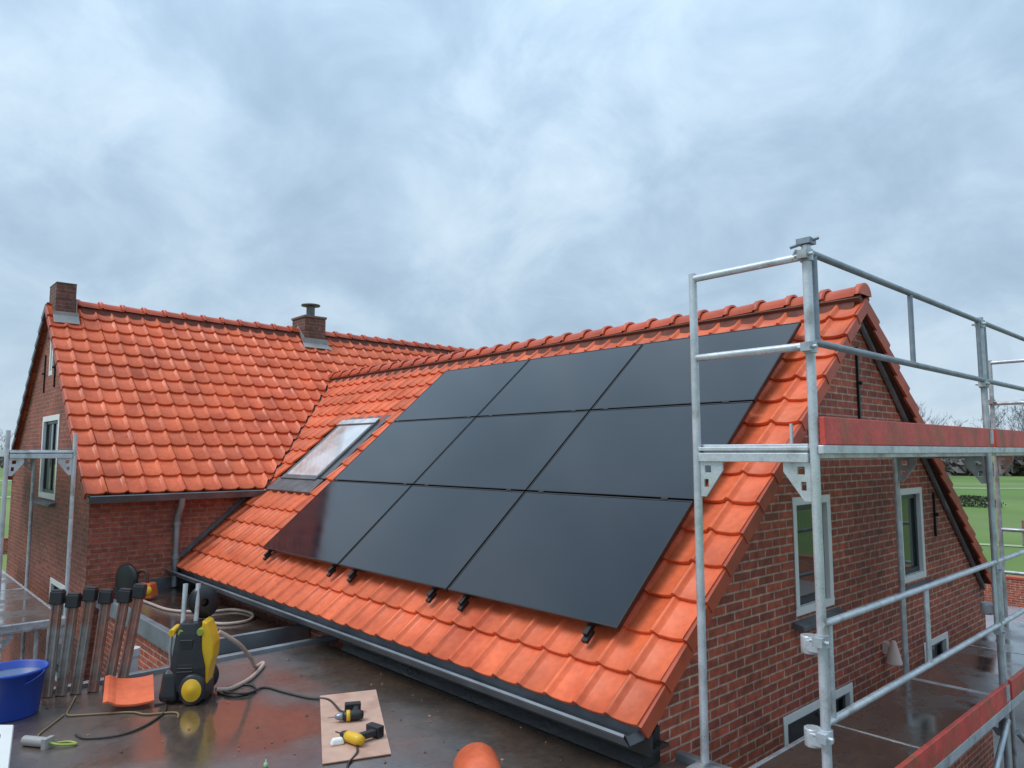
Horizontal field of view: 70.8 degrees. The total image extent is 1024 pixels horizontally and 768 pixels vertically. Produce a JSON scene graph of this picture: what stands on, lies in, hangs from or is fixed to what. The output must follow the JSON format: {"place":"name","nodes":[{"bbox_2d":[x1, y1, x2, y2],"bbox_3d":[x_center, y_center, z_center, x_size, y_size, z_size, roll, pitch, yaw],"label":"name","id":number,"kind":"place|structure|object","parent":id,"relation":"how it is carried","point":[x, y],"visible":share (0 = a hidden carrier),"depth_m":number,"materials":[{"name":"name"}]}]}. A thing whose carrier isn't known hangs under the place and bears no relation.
{"place":"outdoors","nodes":[
{"label":"outdoors","id":0,"kind":"place"},
{"bbox_2d":[3,537,7,553],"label":"garden wall","id":1,"kind":"structure","parent":0,"point":[5,547],"depth_m":30.12,"materials":[{"name":"brick"}]},
{"bbox_2d":[0,456,1023,576],"bbox_3d":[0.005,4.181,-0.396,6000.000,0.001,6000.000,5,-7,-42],"label":"ground","id":2,"kind":"structure","parent":0,"point":[1012,509],"depth_m":49.92,"materials":[{"name":"green plant"}]},
{"bbox_2d":[0,429,13,464],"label":"bare tree","id":3,"kind":"object","parent":2,"relation":"on","point":[4,442],"visible":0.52,"depth_m":250.34,"materials":[{"name":"brown plant"}]},
{"bbox_2d":[921,407,951,423],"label":"bare tree","id":4,"kind":"object","parent":2,"relation":"on","point":[934,418],"visible":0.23,"depth_m":153.29,"materials":[{"name":"brown plant"}]},
{"bbox_2d":[939,415,975,427],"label":"bare tree","id":5,"kind":"object","parent":2,"relation":"on","point":[954,422],"visible":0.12,"depth_m":152.92,"materials":[{"name":"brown plant"}]},
{"bbox_2d":[958,495,1005,507],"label":"bush","id":6,"kind":"object","parent":2,"relation":"on","point":[973,499],"visible":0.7,"depth_m":54.96,"materials":[{"name":"green plant"}]},
{"bbox_2d":[941,456,1023,475],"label":"hedgerow","id":7,"kind":"object","parent":2,"relation":"on","point":[955,466],"visible":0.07,"depth_m":125.39,"materials":[{"name":"green plant"}]},
{"bbox_2d":[969,405,1023,429],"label":"bare tree","id":8,"kind":"object","parent":2,"relation":"on","point":[1001,417],"visible":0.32,"depth_m":155.23,"materials":[{"name":"brown plant"}]},
{"bbox_2d":[1000,400,1023,430],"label":"bare tree","id":9,"kind":"object","parent":2,"relation":"on","point":[1019,417],"visible":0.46,"depth_m":145.57,"materials":[{"name":"brown plant"}]},
{"bbox_2d":[1006,399,1023,430],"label":"bare tree","id":10,"kind":"object","parent":2,"relation":"on","point":[1021,428],"visible":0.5,"depth_m":156.07,"materials":[{"name":"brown plant"}]},
{"bbox_2d":[0,637,1023,767],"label":"yard","id":11,"kind":"structure","parent":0,"point":[1019,715],"depth_m":10.57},
{"bbox_2d":[0,430,77,659],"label":"scaffold","id":12,"kind":"object","parent":11,"relation":"on","point":[23,610],"visible":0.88,"depth_m":8.64,"materials":[{"name":"metal"}]},
{"bbox_2d":[130,646,139,671],"bbox_3d":[-3.128,2.671,5.885,0.119,1.000,0.119,5,-7,-42],"label":"pipe","id":13,"kind":"object","parent":11,"relation":"on","point":[134,662],"visible":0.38,"depth_m":5.90,"materials":[{"name":"grey metal"}]},
{"bbox_2d":[95,585,309,677],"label":"flat roof","id":14,"kind":"structure","parent":11,"relation":"on","point":[262,628],"depth_m":7.63,"materials":[{"name":"metal"}]},
{"bbox_2d":[115,564,157,598],"bbox_3d":[-4.673,2.434,8.901,0.542,0.415,0.223,0,-5,0],"label":"cut off saw","id":15,"kind":"object","parent":14,"relation":"on","point":[127,576],"visible":0.8,"depth_m":8.88,"materials":[{"name":"black plastic"}]},
{"bbox_2d":[143,599,254,624],"bbox_3d":[-3.688,2.581,8.280,0.857,0.034,2.501,5,-7,-42],"label":"hose","id":16,"kind":"object","parent":14,"relation":"on","point":[216,611],"visible":0.45,"depth_m":8.14,"materials":[{"name":"beige rubber"}]},
{"bbox_2d":[0,635,730,767],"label":"flat roof","id":17,"kind":"structure","parent":11,"relation":"on","point":[218,732],"depth_m":4.75,"materials":[{"name":"metal"}]},
{"bbox_2d":[0,725,13,767],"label":"metal plate","id":18,"kind":"object","parent":17,"relation":"on","point":[6,734],"visible":1,"depth_m":4.10,"materials":[{"name":"white paint"}]},
{"bbox_2d":[0,659,49,723],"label":"bucket","id":19,"kind":"object","parent":17,"relation":"on","point":[21,684],"visible":1,"depth_m":4.90,"materials":[{"name":"blue plastic"}]},
{"bbox_2d":[20,735,77,749],"bbox_3d":[-2.852,2.202,4.434,0.340,0.060,0.105,0,-5,-1],"label":"cable connector","id":20,"kind":"object","parent":17,"relation":"on","point":[44,743],"visible":1,"depth_m":4.42,"materials":[{"name":"grey plastic"}]},
{"bbox_2d":[37,714,63,735],"bbox_3d":[-3.043,2.253,4.734,0.028,0.012,0.432,1,-6,-12],"label":"cable","id":21,"kind":"object","parent":17,"relation":"on","point":[47,727],"visible":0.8,"depth_m":4.75,"materials":[{"name":"brown plastic"}]},
{"bbox_2d":[41,589,65,697],"bbox_3d":[-3.433,1.936,5.393,0.097,0.775,0.110,0,-5,-6],"label":"board","id":22,"kind":"object","parent":17,"relation":"on","point":[57,598],"visible":0.98,"depth_m":5.38,"materials":[{"name":"black wood"}]},
{"bbox_2d":[55,592,81,695],"bbox_3d":[-3.339,1.954,5.423,0.119,0.746,0.108,0,-5,-6],"label":"board","id":23,"kind":"object","parent":17,"relation":"on","point":[73,600],"visible":1,"depth_m":5.41,"materials":[{"name":"black wood"}]},
{"bbox_2d":[70,586,98,693],"bbox_3d":[-3.244,1.939,5.465,0.132,0.785,0.111,0,-5,-6],"label":"board","id":24,"kind":"object","parent":17,"relation":"on","point":[89,596],"visible":1,"depth_m":5.45,"materials":[{"name":"black wood"}]},
{"bbox_2d":[87,589,114,691],"bbox_3d":[-3.145,1.957,5.511,0.128,0.757,0.109,0,-5,-6],"label":"board","id":25,"kind":"object","parent":17,"relation":"on","point":[105,598],"visible":1,"depth_m":5.50,"materials":[{"name":"brown wood"}]},
{"bbox_2d":[102,588,131,689],"bbox_3d":[-3.039,1.962,5.555,0.182,0.758,0.095,3,-6,-28],"label":"board","id":26,"kind":"object","parent":17,"relation":"on","point":[124,599],"visible":0.85,"depth_m":5.54,"materials":[{"name":"brown wood"}]},
{"bbox_2d":[74,703,166,738],"bbox_3d":[-2.534,2.261,4.826,0.295,0.014,0.663,-2,-6,23],"label":"cable","id":27,"kind":"object","parent":17,"relation":"on","point":[125,733],"visible":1,"depth_m":4.63,"materials":[{"name":"grey plastic"}]},
{"bbox_2d":[66,695,179,718],"bbox_3d":[-2.786,2.278,5.002,1.060,0.014,0.312,-2,-6,20],"label":"cable","id":28,"kind":"object","parent":17,"relation":"on","point":[135,712],"visible":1,"depth_m":4.97,"materials":[{"name":"brown plastic"}]},
{"bbox_2d":[102,674,153,706],"bbox_3d":[-2.773,2.213,5.214,0.320,0.046,0.420,9,0,-28],"label":"roof tile","id":29,"kind":"object","parent":17,"relation":"on","point":[122,692],"visible":1,"depth_m":5.19,"materials":[{"name":"ceramic"}]},
{"bbox_2d":[117,583,147,677],"bbox_3d":[-2.951,1.952,5.591,0.190,0.786,0.095,3,-6,-27],"label":"board","id":30,"kind":"object","parent":17,"relation":"on","point":[138,593],"visible":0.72,"depth_m":5.58,"materials":[{"name":"brown wood"}]},
{"bbox_2d":[159,583,219,705],"bbox_3d":[-2.378,1.908,5.354,0.356,0.818,0.395,1,-5,-7],"label":"pressure washer","id":31,"kind":"object","parent":17,"relation":"on","point":[190,676],"visible":1,"depth_m":5.26,"materials":[{"name":"black plastic"}]},
{"bbox_2d":[215,630,265,691],"bbox_3d":[-2.112,2.112,5.740,0.147,0.482,0.813,-1,-5,6],"label":"hose","id":32,"kind":"object","parent":17,"relation":"on","point":[259,665],"visible":1,"depth_m":5.54,"materials":[{"name":"beige rubber"}]},
{"bbox_2d":[217,684,343,711],"bbox_3d":[-1.631,2.288,5.275,1.236,0.046,0.273,-2,-6,24],"label":"cable","id":33,"kind":"object","parent":17,"relation":"on","point":[236,694],"visible":0.88,"depth_m":5.35,"materials":[{"name":"grey plastic"}]},
{"bbox_2d":[46,659,560,767],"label":"debris","id":34,"kind":"object","parent":17,"relation":"on","point":[502,759],"visible":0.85,"depth_m":4.73,"materials":[{"name":"tile"}]},
{"bbox_2d":[346,745,358,767],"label":"cable","id":35,"kind":"object","parent":17,"relation":"on","point":[354,756],"visible":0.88,"depth_m":4.25,"materials":[{"name":"grey plastic"}]},
{"bbox_2d":[320,690,390,764],"bbox_3d":[-1.064,2.259,4.813,0.411,0.006,1.242,1,-6,-15],"label":"cardboard","id":36,"kind":"object","parent":17,"relation":"on","point":[372,746],"visible":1,"depth_m":4.71,"materials":[{"name":"beige cardboard"}]},
{"bbox_2d":[330,737,343,745],"bbox_3d":[-1.077,2.200,4.439,0.082,0.040,0.046,2,-6,-23],"label":"glove","id":37,"kind":"object","parent":36,"relation":"on","point":[337,741],"visible":1,"depth_m":4.42,"materials":[{"name":"white fabric"}]},
{"bbox_2d":[327,701,363,721],"bbox_3d":[-1.131,2.226,4.886,0.239,0.072,0.218,1,-6,-15],"label":"cordless drill","id":38,"kind":"object","parent":36,"relation":"on","point":[353,711],"visible":1,"depth_m":4.81,"materials":[{"name":"black plastic"}]},
{"bbox_2d":[335,722,383,745],"bbox_3d":[-0.965,2.190,4.530,0.252,0.070,0.226,-4,-7,37],"label":"cordless drill","id":39,"kind":"object","parent":36,"relation":"on","point":[374,730],"visible":1,"depth_m":4.47,"materials":[{"name":"yellow plastic"}]},
{"bbox_2d":[453,742,500,767],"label":"ridge tile","id":40,"kind":"object","parent":17,"relation":"on","point":[477,755],"visible":1,"depth_m":3.99,"materials":[{"name":"ceramic"}]},
{"bbox_2d":[0,281,993,767],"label":"brick house","id":41,"kind":"structure","parent":11,"relation":"on","point":[218,453],"depth_m":7.38,"materials":[{"name":"ceramic"}]},
{"bbox_2d":[34,414,59,506],"bbox_3d":[-7.154,1.167,11.118,0.175,1.363,1.370,5,-7,-42],"label":"window","id":42,"kind":"structure","parent":41,"relation":"in","point":[50,427],"depth_m":11.28,"materials":[{"name":"white paint"}]},
{"bbox_2d":[48,340,52,375],"bbox_3d":[-7.298,-0.448,11.488,0.091,0.636,0.264,5,-7,-42],"label":"window","id":43,"kind":"structure","parent":41,"relation":"in","point":[51,351],"depth_m":11.48,"materials":[{"name":"white paint"}]},
{"bbox_2d":[46,577,64,681],"bbox_3d":[-6.293,3.419,10.026,0.091,1.296,1.204,5,-7,-42],"label":"window","id":44,"kind":"structure","parent":41,"relation":"in","point":[54,584],"depth_m":10.07,"materials":[{"name":"white paint"}]},
{"bbox_2d":[263,420,398,560],"bbox_3d":[-1.836,0.917,9.286,2.753,2.397,0.060,5,-7,-42],"label":"mounting rail","id":45,"kind":"object","parent":41,"relation":"attached to","point":[267,554],"visible":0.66,"depth_m":8.27,"materials":[{"name":"black metal"}]},
{"bbox_2d":[333,417,474,484],"bbox_3d":[-1.329,0.805,8.728,0.893,0.772,1.740,5,-7,-42],"label":"solar panel","id":46,"kind":"object","parent":45,"relation":"attached to","point":[407,452],"visible":0.8,"depth_m":8.64,"materials":[{"name":"black glass"}]},
{"bbox_2d":[394,359,529,421],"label":"solar panel","id":47,"kind":"object","parent":45,"relation":"attached to","point":[464,392],"visible":0.91,"depth_m":9.31,"materials":[{"name":"black glass"}]},
{"bbox_2d":[326,416,470,576],"bbox_3d":[-0.822,0.812,8.186,2.753,2.397,0.060,5,-7,-42],"label":"mounting rail","id":48,"kind":"object","parent":41,"relation":"attached to","point":[331,570],"visible":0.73,"depth_m":7.17,"materials":[{"name":"black metal"}]},
{"bbox_2d":[263,481,411,566],"bbox_3d":[-1.981,1.505,8.060,0.893,0.772,1.740,5,-7,-42],"label":"solar panel","id":49,"kind":"object","parent":48,"relation":"attached to","point":[332,522],"visible":0.93,"depth_m":7.96,"materials":[{"name":"black glass"}]},
{"bbox_2d":[347,415,492,582],"bbox_3d":[-0.552,0.783,7.892,2.753,2.397,0.060,5,-7,-42],"label":"mounting rail","id":50,"kind":"object","parent":41,"relation":"attached to","point":[352,575],"visible":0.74,"depth_m":6.88,"materials":[{"name":"black metal"}]},
{"bbox_2d":[338,485,524,591],"bbox_3d":[-0.792,1.381,6.769,0.893,0.772,1.740,5,-7,-42],"label":"solar panel","id":51,"kind":"object","parent":50,"relation":"attached to","point":[435,537],"visible":0.93,"depth_m":6.65,"materials":[{"name":"black glass"}]},
{"bbox_2d":[414,411,588,491],"bbox_3d":[-0.140,0.681,7.436,0.893,0.772,1.740,5,-7,-42],"label":"solar panel","id":52,"kind":"object","parent":50,"relation":"attached to","point":[514,452],"visible":0.84,"depth_m":7.33,"materials":[{"name":"black glass"}]},
{"bbox_2d":[478,344,642,416],"bbox_3d":[0.511,-0.018,8.103,0.893,0.772,1.740,5,-7,-42],"label":"solar panel","id":53,"kind":"object","parent":50,"relation":"attached to","point":[580,381],"visible":0.9,"depth_m":8.01,"materials":[{"name":"black glass"}]},
{"bbox_2d":[425,410,575,602],"bbox_3d":[0.313,0.693,6.953,2.753,2.397,0.060,5,-7,-42],"label":"mounting rail","id":54,"kind":"object","parent":41,"relation":"attached to","point":[431,594],"visible":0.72,"depth_m":5.94,"materials":[{"name":"black metal"}]},
{"bbox_2d":[457,408,608,611],"bbox_3d":[0.597,0.664,6.644,2.753,2.397,0.060,5,-7,-42],"label":"mounting rail","id":55,"kind":"object","parent":41,"relation":"attached to","point":[463,602],"visible":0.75,"depth_m":5.63,"materials":[{"name":"black metal"}]},
{"bbox_2d":[581,401,728,643],"bbox_3d":[1.475,0.572,5.690,2.753,2.397,0.060,5,-7,-42],"label":"mounting rail","id":56,"kind":"object","parent":41,"relation":"attached to","point":[588,632],"visible":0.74,"depth_m":4.67,"materials":[{"name":"black metal"}]},
{"bbox_2d":[447,492,693,630],"bbox_3d":[0.397,1.257,5.477,0.893,0.772,1.740,5,-7,-42],"label":"solar panel","id":57,"kind":"object","parent":56,"relation":"attached to","point":[594,560],"visible":0.96,"depth_m":5.33,"materials":[{"name":"black glass"}]},
{"bbox_2d":[527,401,753,501],"bbox_3d":[1.049,0.557,6.144,0.893,0.772,1.740,5,-7,-42],"label":"solar panel","id":58,"kind":"object","parent":56,"relation":"attached to","point":[644,452],"visible":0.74,"depth_m":6.06,"materials":[{"name":"black glass"}]},
{"bbox_2d":[592,322,800,409],"bbox_3d":[1.700,-0.142,6.811,0.893,0.772,1.740,5,-7,-42],"label":"solar panel","id":59,"kind":"object","parent":56,"relation":"attached to","point":[655,374],"visible":0.91,"depth_m":6.71,"materials":[{"name":"black glass"}]},
{"bbox_2d":[783,682,853,746],"bbox_3d":[2.383,2.975,5.614,1.204,1.026,0.091,5,-7,-42],"label":"window","id":60,"kind":"structure","parent":41,"relation":"in","point":[793,723],"depth_m":5.53,"materials":[{"name":"white paint"}]},
{"bbox_2d":[792,494,846,631],"bbox_3d":[2.402,1.387,5.726,0.780,0.983,0.175,5,-7,-42],"label":"window","id":61,"kind":"structure","parent":41,"relation":"in","point":[801,509],"depth_m":5.75,"materials":[{"name":"white paint"}]},
{"bbox_2d":[900,487,932,590],"bbox_3d":[3.994,1.537,7.178,0.760,0.993,0.175,5,-7,-42],"label":"window","id":62,"kind":"structure","parent":41,"relation":"in","point":[911,498],"depth_m":7.31,"materials":[{"name":"white paint"}]},
{"bbox_2d":[924,631,948,662],"bbox_3d":[4.344,3.132,7.404,0.724,1.046,0.091,5,-7,-42],"label":"window","id":63,"kind":"structure","parent":41,"relation":"in","point":[940,644],"depth_m":7.56,"materials":[{"name":"white paint"}]},
{"bbox_2d":[686,236,1023,767],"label":"scaffold","id":64,"kind":"object","parent":11,"relation":"on","point":[948,708],"visible":0.99,"depth_m":4.60,"materials":[{"name":"metal"}]},
{"bbox_2d":[0,0,1023,449],"label":"sky","id":65,"kind":"structure","parent":0,"point":[467,174],"materials":[{"name":"grey"}]},
{"bbox_2d":[973,488,1023,488],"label":"field track","id":66,"kind":"structure","parent":0,"point":[1000,488],"depth_m":81.77,"materials":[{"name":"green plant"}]},
{"bbox_2d":[979,543,1023,546],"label":"field track","id":67,"kind":"structure","parent":0,"point":[1004,545],"depth_m":32.13,"materials":[{"name":"beige soil"}]},
{"bbox_2d":[1021,519,1023,545],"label":"fence post","id":68,"kind":"object","parent":67,"relation":"on","point":[1022,522],"visible":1,"depth_m":31.91,"materials":[{"name":"brown wood"}]},
{"bbox_2d":[985,606,1023,627],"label":"paving","id":69,"kind":"structure","parent":0,"point":[990,618],"depth_m":18.26,"materials":[{"name":"grey concrete"}]},
{"bbox_2d":[984,575,1023,607],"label":"garden wall","id":70,"kind":"structure","parent":69,"relation":"on","point":[1015,590],"depth_m":19.61,"materials":[{"name":"brick"}]}
]}

